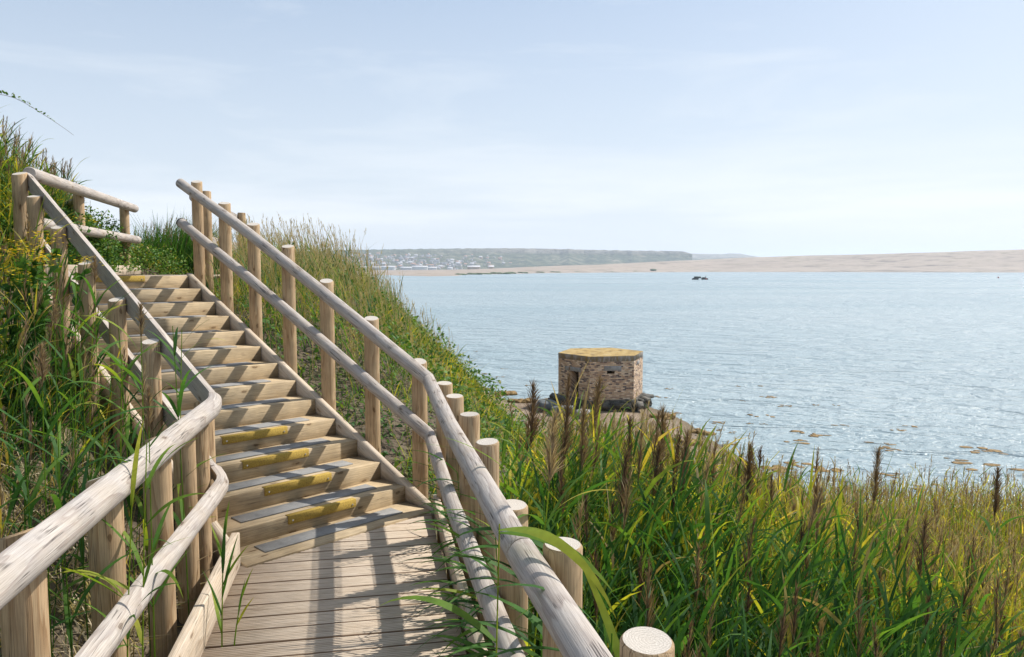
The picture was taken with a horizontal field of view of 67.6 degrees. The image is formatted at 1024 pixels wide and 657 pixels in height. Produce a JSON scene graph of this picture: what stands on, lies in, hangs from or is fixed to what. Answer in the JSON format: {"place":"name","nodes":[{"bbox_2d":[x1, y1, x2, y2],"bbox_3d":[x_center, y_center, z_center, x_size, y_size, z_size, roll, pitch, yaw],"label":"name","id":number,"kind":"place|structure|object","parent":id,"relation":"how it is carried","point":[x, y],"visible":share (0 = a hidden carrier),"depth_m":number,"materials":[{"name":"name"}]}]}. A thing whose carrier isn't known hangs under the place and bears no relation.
{"place":"outdoors","nodes":[
{"label":"outdoors","id":0,"kind":"place"},
{"bbox_2d":[237,248,691,269],"bbox_3d":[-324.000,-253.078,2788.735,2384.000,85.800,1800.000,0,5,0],"label":"headland hill","id":1,"kind":"structure","parent":0,"point":[525,257],"depth_m":2680.05,"materials":[{"name":"plant"}]},
{"bbox_2d":[0,229,970,656],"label":"ground","id":2,"kind":"structure","parent":0,"point":[316,380],"depth_m":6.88,"materials":[{"name":"plant"}]},
{"bbox_2d":[0,247,61,447],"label":"ragwort","id":3,"kind":"object","parent":2,"relation":"on","point":[5,287],"visible":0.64,"depth_m":5.20,"materials":[{"name":"green plant"}]},
{"bbox_2d":[0,231,64,421],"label":"ragwort","id":4,"kind":"object","parent":2,"relation":"on","point":[33,272],"visible":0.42,"depth_m":5.58,"materials":[{"name":"green plant"}]},
{"bbox_2d":[0,90,71,133],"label":"bramble shoot","id":5,"kind":"object","parent":2,"relation":"on","point":[6,93],"visible":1,"depth_m":6.67,"materials":[{"name":"green plant"}]},
{"bbox_2d":[0,339,80,528],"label":"reed","id":6,"kind":"object","parent":2,"relation":"on","point":[18,473],"visible":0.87,"depth_m":3.71,"materials":[{"name":"green plant"}]},
{"bbox_2d":[0,245,92,450],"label":"ragwort","id":7,"kind":"object","parent":2,"relation":"on","point":[22,264],"visible":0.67,"depth_m":5.28,"materials":[{"name":"green plant"}]},
{"bbox_2d":[4,295,106,622],"bbox_3d":[-2.308,0.709,4.061,0.473,1.792,0.534,0,5,0],"label":"reed","id":8,"kind":"object","parent":2,"relation":"on","point":[57,445],"visible":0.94,"depth_m":3.98,"materials":[{"name":"green plant"}]},
{"bbox_2d":[0,341,120,656],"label":"reed","id":9,"kind":"object","parent":2,"relation":"on","point":[41,369],"visible":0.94,"depth_m":3.06,"materials":[{"name":"green plant"}]},
{"bbox_2d":[0,189,122,272],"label":"bramble bush","id":10,"kind":"object","parent":2,"relation":"on","point":[104,247],"visible":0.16,"depth_m":9.14,"materials":[{"name":"green plant"}]},
{"bbox_2d":[12,316,123,496],"bbox_3d":[-2.320,0.792,4.039,0.349,1.748,0.576,3,5,29],"label":"reed","id":11,"kind":"object","parent":2,"relation":"on","point":[80,367],"visible":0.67,"depth_m":3.96,"materials":[{"name":"green plant"}]},
{"bbox_2d":[43,213,94,272],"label":"ragwort","id":12,"kind":"object","parent":2,"relation":"on","point":[76,253],"visible":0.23,"depth_m":8.17,"materials":[{"name":"green plant"}]},
{"bbox_2d":[11,456,138,656],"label":"reed","id":13,"kind":"object","parent":2,"relation":"on","point":[58,505],"visible":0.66,"depth_m":2.92,"materials":[{"name":"green plant"}]},
{"bbox_2d":[23,167,140,265],"bbox_3d":[-5.116,-1.011,9.424,1.156,1.334,4.722,-2,5,-28],"label":"wooden fence","id":14,"kind":"object","parent":2,"relation":"on","point":[79,192],"visible":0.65,"depth_m":8.79,"materials":[{"name":"brown wood"}]},
{"bbox_2d":[58,273,116,445],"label":"reed","id":15,"kind":"object","parent":2,"relation":"on","point":[73,374],"visible":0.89,"depth_m":4.67,"materials":[{"name":"green plant"}]},
{"bbox_2d":[0,387,175,639],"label":"reed","id":16,"kind":"object","parent":2,"relation":"on","point":[81,541],"visible":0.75,"depth_m":3.11,"materials":[{"name":"green plant"}]},
{"bbox_2d":[57,255,135,475],"bbox_3d":[-2.489,0.484,4.654,0.391,1.866,0.625,4,6,38],"label":"reed","id":17,"kind":"object","parent":2,"relation":"on","point":[95,272],"visible":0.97,"depth_m":4.63,"materials":[{"name":"green plant"}]},
{"bbox_2d":[55,195,143,270],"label":"bramble bush","id":18,"kind":"object","parent":2,"relation":"on","point":[111,228],"visible":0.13,"depth_m":10.65,"materials":[{"name":"green plant"}]},
{"bbox_2d":[0,106,208,656],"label":"reed bank","id":19,"kind":"structure","parent":2,"relation":"on","point":[12,164],"depth_m":5.01,"materials":[{"name":"green plant"}]},
{"bbox_2d":[11,172,216,479],"bbox_3d":[-3.229,0.141,5.943,3.737,3.030,0.195,4,6,43],"label":"wooden fence","id":20,"kind":"object","parent":2,"relation":"on","point":[23,184],"visible":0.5,"depth_m":5.84,"materials":[{"name":"brown wood"}]},
{"bbox_2d":[0,392,228,656],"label":"wooden fence","id":21,"kind":"object","parent":2,"relation":"on","point":[28,557],"visible":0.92,"depth_m":3.11,"materials":[{"name":"brown wood"}]},
{"bbox_2d":[77,301,151,656],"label":"reed","id":22,"kind":"object","parent":2,"relation":"on","point":[141,319],"visible":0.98,"depth_m":3.75,"materials":[{"name":"green plant"}]},
{"bbox_2d":[49,420,187,656],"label":"reed","id":23,"kind":"object","parent":2,"relation":"on","point":[134,469],"visible":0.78,"depth_m":3.00,"materials":[{"name":"green plant"}]},
{"bbox_2d":[62,328,193,635],"bbox_3d":[-2.091,0.853,4.116,0.496,1.738,0.603,2,5,27],"label":"reed","id":24,"kind":"object","parent":2,"relation":"on","point":[127,428],"visible":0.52,"depth_m":4.11,"materials":[{"name":"green plant"}]},
{"bbox_2d":[61,340,195,553],"bbox_3d":[-1.790,0.928,3.652,0.589,1.715,0.473,-2,5,-26],"label":"reed","id":25,"kind":"object","parent":2,"relation":"on","point":[130,365],"visible":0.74,"depth_m":3.66,"materials":[{"name":"green plant"}]},
{"bbox_2d":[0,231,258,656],"bbox_3d":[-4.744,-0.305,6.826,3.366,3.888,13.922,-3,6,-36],"label":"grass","id":26,"kind":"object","parent":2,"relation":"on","point":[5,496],"visible":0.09,"depth_m":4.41,"materials":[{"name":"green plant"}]},
{"bbox_2d":[45,264,219,277],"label":"boardwalk","id":27,"kind":"structure","parent":2,"relation":"on","point":[125,271],"depth_m":10.37,"materials":[{"name":"brown wood"}]},
{"bbox_2d":[76,384,191,656],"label":"reed","id":28,"kind":"object","parent":2,"relation":"on","point":[132,451],"visible":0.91,"depth_m":3.29,"materials":[{"name":"green plant"}]},
{"bbox_2d":[132,247,150,265],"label":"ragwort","id":29,"kind":"object","parent":2,"relation":"on","point":[141,256],"visible":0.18,"depth_m":11.94,"materials":[{"name":"green plant"}]},
{"bbox_2d":[83,438,204,656],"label":"reed","id":30,"kind":"object","parent":2,"relation":"on","point":[140,632],"visible":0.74,"depth_m":3.12,"materials":[{"name":"green plant"}]},
{"bbox_2d":[118,240,190,274],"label":"bramble bush","id":31,"kind":"object","parent":2,"relation":"on","point":[151,252],"visible":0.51,"depth_m":11.80,"materials":[{"name":"green plant"}]},
{"bbox_2d":[108,210,236,274],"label":"reed clump","id":32,"kind":"object","parent":2,"relation":"on","point":[184,243],"visible":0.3,"depth_m":12.85,"materials":[{"name":"green plant"}]},
{"bbox_2d":[137,321,210,615],"bbox_3d":[-1.779,0.853,4.160,0.377,1.839,0.612,0,5,0],"label":"reed","id":33,"kind":"object","parent":2,"relation":"on","point":[177,413],"visible":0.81,"depth_m":4.08,"materials":[{"name":"green plant"}]},
{"bbox_2d":[147,330,221,507],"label":"reed","id":34,"kind":"object","parent":2,"relation":"on","point":[170,360],"visible":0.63,"depth_m":4.38,"materials":[{"name":"green plant"}]},
{"bbox_2d":[189,191,245,293],"bbox_3d":[-3.943,-0.971,10.519,0.226,1.482,3.688,-1,5,-12],"label":"wooden fence","id":35,"kind":"object","parent":2,"relation":"on","point":[207,219],"visible":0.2,"depth_m":8.80,"materials":[{"name":"brown wood"}]},
{"bbox_2d":[46,273,434,567],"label":"staircase","id":36,"kind":"structure","parent":2,"relation":"on","point":[302,463],"depth_m":6.06,"materials":[{"name":"wood"}]},
{"bbox_2d":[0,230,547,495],"bbox_3d":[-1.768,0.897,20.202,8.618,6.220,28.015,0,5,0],"label":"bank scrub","id":37,"kind":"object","parent":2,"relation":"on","point":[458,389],"visible":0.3,"depth_m":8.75,"materials":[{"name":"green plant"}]},
{"bbox_2d":[176,179,433,497],"bbox_3d":[-2.099,0.158,7.152,4.254,3.401,0.216,4,6,43],"label":"wooden fence","id":38,"kind":"object","parent":2,"relation":"on","point":[415,419],"visible":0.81,"depth_m":6.74,"materials":[{"name":"brown wood"}]},
{"bbox_2d":[168,494,487,656],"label":"boardwalk","id":39,"kind":"structure","parent":2,"relation":"on","point":[327,600],"depth_m":4.09,"materials":[{"name":"brown wood"}]},
{"bbox_2d":[202,500,246,646],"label":"reed","id":40,"kind":"object","parent":39,"relation":"on","point":[215,599],"visible":1,"depth_m":3.69,"materials":[{"name":"green plant"}]},
{"bbox_2d":[234,569,252,644],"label":"reed","id":41,"kind":"object","parent":39,"relation":"on","point":[241,596],"visible":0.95,"depth_m":3.70,"materials":[{"name":"green plant"}]},
{"bbox_2d":[187,212,529,469],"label":"dry grass","id":42,"kind":"structure","parent":2,"relation":"on","point":[268,262],"depth_m":9.75,"materials":[{"name":"green plant"}]},
{"bbox_2d":[389,450,459,544],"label":"reed","id":43,"kind":"object","parent":2,"relation":"on","point":[440,522],"visible":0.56,"depth_m":5.03,"materials":[{"name":"green plant"}]},
{"bbox_2d":[410,478,459,580],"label":"reed","id":44,"kind":"object","parent":2,"relation":"on","point":[438,510],"visible":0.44,"depth_m":4.53,"materials":[{"name":"green plant"}]},
{"bbox_2d":[401,505,475,604],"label":"reed","id":45,"kind":"object","parent":2,"relation":"on","point":[458,564],"visible":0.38,"depth_m":4.17,"materials":[{"name":"green plant"}]},
{"bbox_2d":[410,558,475,638],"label":"reed","id":46,"kind":"object","parent":2,"relation":"on","point":[447,594],"visible":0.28,"depth_m":3.94,"materials":[{"name":"green plant"}]},
{"bbox_2d":[414,551,499,653],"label":"reed","id":47,"kind":"object","parent":2,"relation":"on","point":[489,569],"visible":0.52,"depth_m":3.19,"materials":[{"name":"green plant"}]},
{"bbox_2d":[420,567,494,655],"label":"reed","id":48,"kind":"object","parent":2,"relation":"on","point":[470,629],"visible":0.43,"depth_m":3.29,"materials":[{"name":"green plant"}]},
{"bbox_2d":[418,511,497,650],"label":"reed","id":49,"kind":"object","parent":2,"relation":"on","point":[457,534],"visible":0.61,"depth_m":3.70,"materials":[{"name":"green plant"}]},
{"bbox_2d":[426,620,495,656],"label":"reed","id":50,"kind":"object","parent":2,"relation":"on","point":[481,651],"visible":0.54,"depth_m":3.05,"materials":[{"name":"green plant"}]},
{"bbox_2d":[414,443,521,598],"bbox_3d":[-0.229,1.599,3.909,0.559,1.998,0.525,0,5,0],"label":"reed","id":51,"kind":"object","parent":2,"relation":"on","point":[508,487],"visible":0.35,"depth_m":3.87,"materials":[{"name":"green plant"}]},
{"bbox_2d":[412,606,529,656],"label":"reed","id":52,"kind":"object","parent":2,"relation":"on","point":[492,644],"visible":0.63,"depth_m":2.77,"materials":[{"name":"green plant"}]},
{"bbox_2d":[420,509,541,656],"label":"reed","id":53,"kind":"object","parent":2,"relation":"on","point":[508,570],"visible":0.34,"depth_m":2.84,"materials":[{"name":"green plant"}]},
{"bbox_2d":[426,620,541,656],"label":"reed","id":54,"kind":"object","parent":2,"relation":"on","point":[505,630],"visible":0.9,"depth_m":2.60,"materials":[{"name":"green plant"}]},
{"bbox_2d":[444,526,543,635],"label":"reed","id":55,"kind":"object","parent":2,"relation":"on","point":[539,627],"visible":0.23,"depth_m":2.81,"materials":[{"name":"green plant"}]},
{"bbox_2d":[448,438,544,656],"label":"reed","id":56,"kind":"object","parent":2,"relation":"on","point":[496,546],"visible":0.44,"depth_m":3.33,"materials":[{"name":"green plant"}]},
{"bbox_2d":[380,524,615,656],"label":"reed","id":57,"kind":"object","parent":2,"relation":"on","point":[588,568],"visible":1,"depth_m":2.33,"materials":[{"name":"green plant"}]},
{"bbox_2d":[462,554,542,656],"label":"reed","id":58,"kind":"object","parent":2,"relation":"on","point":[534,618],"visible":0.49,"depth_m":2.54,"materials":[{"name":"green plant"}]},
{"bbox_2d":[492,391,516,396],"bbox_3d":[-0.345,3.092,35.724,1.182,0.390,0.963,-2,5,-22],"label":"driftwood log","id":59,"kind":"object","parent":2,"relation":"on","point":[508,393],"visible":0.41,"depth_m":35.59,"materials":[{"name":"wood"}]},
{"bbox_2d":[507,398,533,402],"bbox_3d":[0.393,3.227,33.572,1.231,0.347,0.810,0,5,0],"label":"seaweed rock","id":60,"kind":"object","parent":2,"relation":"on","point":[520,400],"visible":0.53,"depth_m":33.43,"materials":[{"name":"stone"}]},
{"bbox_2d":[502,380,549,527],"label":"reed","id":61,"kind":"object","parent":2,"relation":"on","point":[534,426],"visible":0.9,"depth_m":4.68,"materials":[{"name":"brown plant"}]},
{"bbox_2d":[537,399,556,410],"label":"boulder","id":62,"kind":"structure","parent":2,"relation":"on","point":[549,405],"depth_m":30.65,"materials":[{"name":"stone"}]},
{"bbox_2d":[423,374,674,656],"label":"wooden fence","id":63,"kind":"object","parent":2,"relation":"on","point":[557,575],"visible":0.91,"depth_m":3.00,"materials":[{"name":"brown wood"}]},
{"bbox_2d":[487,583,612,656],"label":"reed","id":64,"kind":"object","parent":2,"relation":"on","point":[527,647],"visible":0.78,"depth_m":2.09,"materials":[{"name":"green plant"}]},
{"bbox_2d":[512,397,610,535],"bbox_3d":[0.265,1.337,4.373,0.637,1.924,0.440,2,5,20],"label":"reed","id":65,"kind":"object","parent":2,"relation":"on","point":[566,432],"visible":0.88,"depth_m":4.38,"materials":[{"name":"brown plant"}]},
{"bbox_2d":[550,405,572,413],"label":"boulder","id":66,"kind":"structure","parent":2,"relation":"on","point":[553,407],"depth_m":29.98,"materials":[{"name":"stone"}]},
{"bbox_2d":[558,395,574,404],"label":"boulder","id":67,"kind":"structure","parent":2,"relation":"on","point":[562,398],"depth_m":31.33,"materials":[{"name":"stone"}]},
{"bbox_2d":[523,406,614,656],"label":"reed","id":68,"kind":"object","parent":2,"relation":"on","point":[551,459],"visible":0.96,"depth_m":2.87,"materials":[{"name":"brown plant"}]},
{"bbox_2d":[576,409,589,418],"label":"boulder","id":69,"kind":"structure","parent":2,"relation":"on","point":[581,414],"depth_m":29.52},
{"bbox_2d":[572,374,606,537],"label":"reed","id":70,"kind":"object","parent":2,"relation":"on","point":[596,399],"visible":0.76,"depth_m":4.97,"materials":[{"name":"brown plant"}]},
{"bbox_2d":[548,348,653,411],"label":"pillbox","id":71,"kind":"structure","parent":2,"relation":"on","point":[620,371],"depth_m":31.25,"materials":[{"name":"stone"}]},
{"bbox_2d":[570,402,633,560],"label":"reed","id":72,"kind":"object","parent":2,"relation":"on","point":[583,452],"visible":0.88,"depth_m":4.49,"materials":[{"name":"brown plant"}]},
{"bbox_2d":[584,572,619,656],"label":"reed","id":73,"kind":"object","parent":2,"relation":"on","point":[608,624],"visible":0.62,"depth_m":2.23,"materials":[{"name":"green plant"}]},
{"bbox_2d":[609,443,655,596],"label":"reed","id":74,"kind":"object","parent":2,"relation":"on","point":[628,455],"visible":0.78,"depth_m":4.10,"materials":[{"name":"brown plant"}]},
{"bbox_2d":[617,439,669,624],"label":"reed","id":75,"kind":"object","parent":2,"relation":"on","point":[657,458],"visible":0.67,"depth_m":4.50,"materials":[{"name":"brown plant"}]},
{"bbox_2d":[634,403,678,552],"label":"reed","id":76,"kind":"object","parent":2,"relation":"on","point":[663,420],"visible":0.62,"depth_m":4.89,"materials":[{"name":"brown plant"}]},
{"bbox_2d":[649,413,675,419],"bbox_3d":[5.900,3.484,29.857,1.018,0.332,0.660,-1,5,-8],"label":"seaweed rock","id":77,"kind":"object","parent":2,"relation":"on","point":[651,416],"visible":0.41,"depth_m":29.81,"materials":[{"name":"stone"}]},
{"bbox_2d":[663,437,702,445],"bbox_3d":[5.692,3.813,25.451,1.306,0.360,0.783,0,5,0],"label":"seaweed rock","id":78,"kind":"object","parent":2,"relation":"on","point":[673,440],"visible":0.22,"depth_m":25.33,"materials":[{"name":"stone"}]},
{"bbox_2d":[652,428,721,608],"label":"reed","id":79,"kind":"object","parent":2,"relation":"on","point":[683,483],"visible":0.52,"depth_m":4.50,"materials":[{"name":"brown plant"}]},
{"bbox_2d":[692,428,715,435],"bbox_3d":[6.818,3.770,27.372,0.927,0.338,0.583,3,6,37],"label":"seaweed rock","id":80,"kind":"object","parent":2,"relation":"on","point":[695,430],"visible":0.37,"depth_m":27.29,"materials":[{"name":"stone"}]},
{"bbox_2d":[441,356,1023,656],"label":"reed bed","id":81,"kind":"object","parent":2,"relation":"on","point":[815,605],"visible":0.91,"depth_m":4.39,"materials":[{"name":"green plant"}]},
{"bbox_2d":[730,448,764,572],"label":"reed","id":82,"kind":"object","parent":2,"relation":"on","point":[751,477],"visible":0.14,"depth_m":5.32,"materials":[{"name":"brown plant"}]},
{"bbox_2d":[721,443,782,579],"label":"reed","id":83,"kind":"object","parent":2,"relation":"on","point":[748,471],"visible":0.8,"depth_m":5.11,"materials":[{"name":"brown plant"}]},
{"bbox_2d":[801,447,829,567],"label":"reed","id":84,"kind":"object","parent":2,"relation":"on","point":[816,462],"visible":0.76,"depth_m":6.63,"materials":[{"name":"brown plant"}]},
{"bbox_2d":[855,445,902,558],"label":"reed","id":85,"kind":"object","parent":2,"relation":"on","point":[876,472],"visible":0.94,"depth_m":5.11,"materials":[{"name":"brown plant"}]},
{"bbox_2d":[861,513,941,634],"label":"reed","id":86,"kind":"object","parent":2,"relation":"on","point":[923,537],"visible":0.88,"depth_m":4.33,"materials":[{"name":"brown plant"}]},
{"bbox_2d":[960,465,1023,641],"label":"reed","id":87,"kind":"object","parent":2,"relation":"on","point":[997,499],"visible":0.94,"depth_m":5.74,"materials":[{"name":"brown plant"}]},
{"bbox_2d":[0,0,1023,256],"label":"sky","id":88,"kind":"structure","parent":0,"point":[759,128],"materials":[{"name":"blue"}]},
{"bbox_2d":[357,249,1023,275],"bbox_3d":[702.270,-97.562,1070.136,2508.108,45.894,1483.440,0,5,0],"label":"shingle bank","id":89,"kind":"structure","parent":0,"point":[990,261],"depth_m":1211.51,"materials":[{"name":"gravel"}]},
{"bbox_2d":[381,266,394,269],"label":"warehouse","id":90,"kind":"structure","parent":89,"relation":"on","point":[389,267],"depth_m":1747.81,"materials":[{"name":"metal"}]},
{"bbox_2d":[401,267,411,269],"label":"warehouse","id":91,"kind":"structure","parent":89,"relation":"on","point":[406,268],"depth_m":1807.64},
{"bbox_2d":[412,266,427,269],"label":"warehouse","id":92,"kind":"structure","parent":89,"relation":"on","point":[419,267],"depth_m":1737.84,"materials":[{"name":"metal"}]},
{"bbox_2d":[467,265,479,268],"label":"warehouse","id":93,"kind":"structure","parent":89,"relation":"on","point":[473,266],"depth_m":1239.92,"materials":[{"name":"metal"}]},
{"bbox_2d":[467,273,482,274],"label":"shrub","id":94,"kind":"object","parent":89,"relation":"on","point":[474,273],"visible":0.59,"depth_m":702.80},
{"bbox_2d":[491,272,510,273],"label":"shrub","id":95,"kind":"object","parent":89,"relation":"on","point":[500,273],"visible":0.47,"depth_m":767.23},
{"bbox_2d":[358,272,1023,523],"bbox_3d":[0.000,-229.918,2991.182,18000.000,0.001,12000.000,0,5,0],"label":"water","id":96,"kind":"structure","parent":0,"point":[936,359],"depth_m":56.37,"materials":[{"name":"liquid"}]},
{"bbox_2d":[692,276,707,279],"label":"work raft","id":97,"kind":"object","parent":96,"relation":"on","point":[698,277],"visible":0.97,"depth_m":394.70,"materials":[{"name":"grey"}]},
{"bbox_2d":[761,465,803,472],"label":"seaweed","id":98,"kind":"object","parent":96,"relation":"on","point":[774,468],"visible":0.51,"depth_m":22.57,"materials":[{"name":"plant"}]},
{"bbox_2d":[789,430,803,433],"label":"seaweed","id":99,"kind":"object","parent":96,"relation":"on","point":[801,432],"visible":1,"depth_m":27.67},
{"bbox_2d":[784,439,809,443],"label":"seaweed","id":100,"kind":"object","parent":96,"relation":"on","point":[799,440],"visible":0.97,"depth_m":26.08,"materials":[{"name":"plant"}]},
{"bbox_2d":[784,460,811,465],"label":"seaweed","id":101,"kind":"object","parent":96,"relation":"on","point":[798,462],"visible":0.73,"depth_m":23.14,"materials":[{"name":"plant"}]},
{"bbox_2d":[809,433,831,436],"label":"seaweed","id":102,"kind":"object","parent":96,"relation":"on","point":[814,435],"visible":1,"depth_m":27.02,"materials":[{"name":"plant"}]},
{"bbox_2d":[809,466,844,471],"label":"seaweed","id":103,"kind":"object","parent":96,"relation":"on","point":[832,469],"visible":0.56,"depth_m":22.36,"materials":[{"name":"plant"}]},
{"bbox_2d":[866,442,896,447],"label":"seaweed","id":104,"kind":"object","parent":96,"relation":"on","point":[885,444],"visible":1,"depth_m":25.64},
{"bbox_2d":[879,473,899,477],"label":"seaweed","id":105,"kind":"object","parent":96,"relation":"on","point":[889,474],"visible":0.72,"depth_m":21.90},
{"bbox_2d":[880,447,901,450],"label":"seaweed","id":106,"kind":"object","parent":96,"relation":"on","point":[892,449],"visible":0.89,"depth_m":24.93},
{"bbox_2d":[960,446,1008,454],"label":"seaweed","id":107,"kind":"object","parent":96,"relation":"on","point":[989,450],"visible":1,"depth_m":24.80,"materials":[{"name":"plant"}]},
{"bbox_2d":[952,461,1023,470],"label":"seaweed","id":108,"kind":"object","parent":96,"relation":"on","point":[971,469],"visible":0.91,"depth_m":23.02,"materials":[{"name":"plant"}]},
{"bbox_2d":[692,253,756,259],"bbox_3d":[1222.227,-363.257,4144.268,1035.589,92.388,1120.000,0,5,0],"label":"hill","id":109,"kind":"structure","parent":0,"point":[709,256],"depth_m":4039.20,"materials":[{"name":"grey"}]}
]}

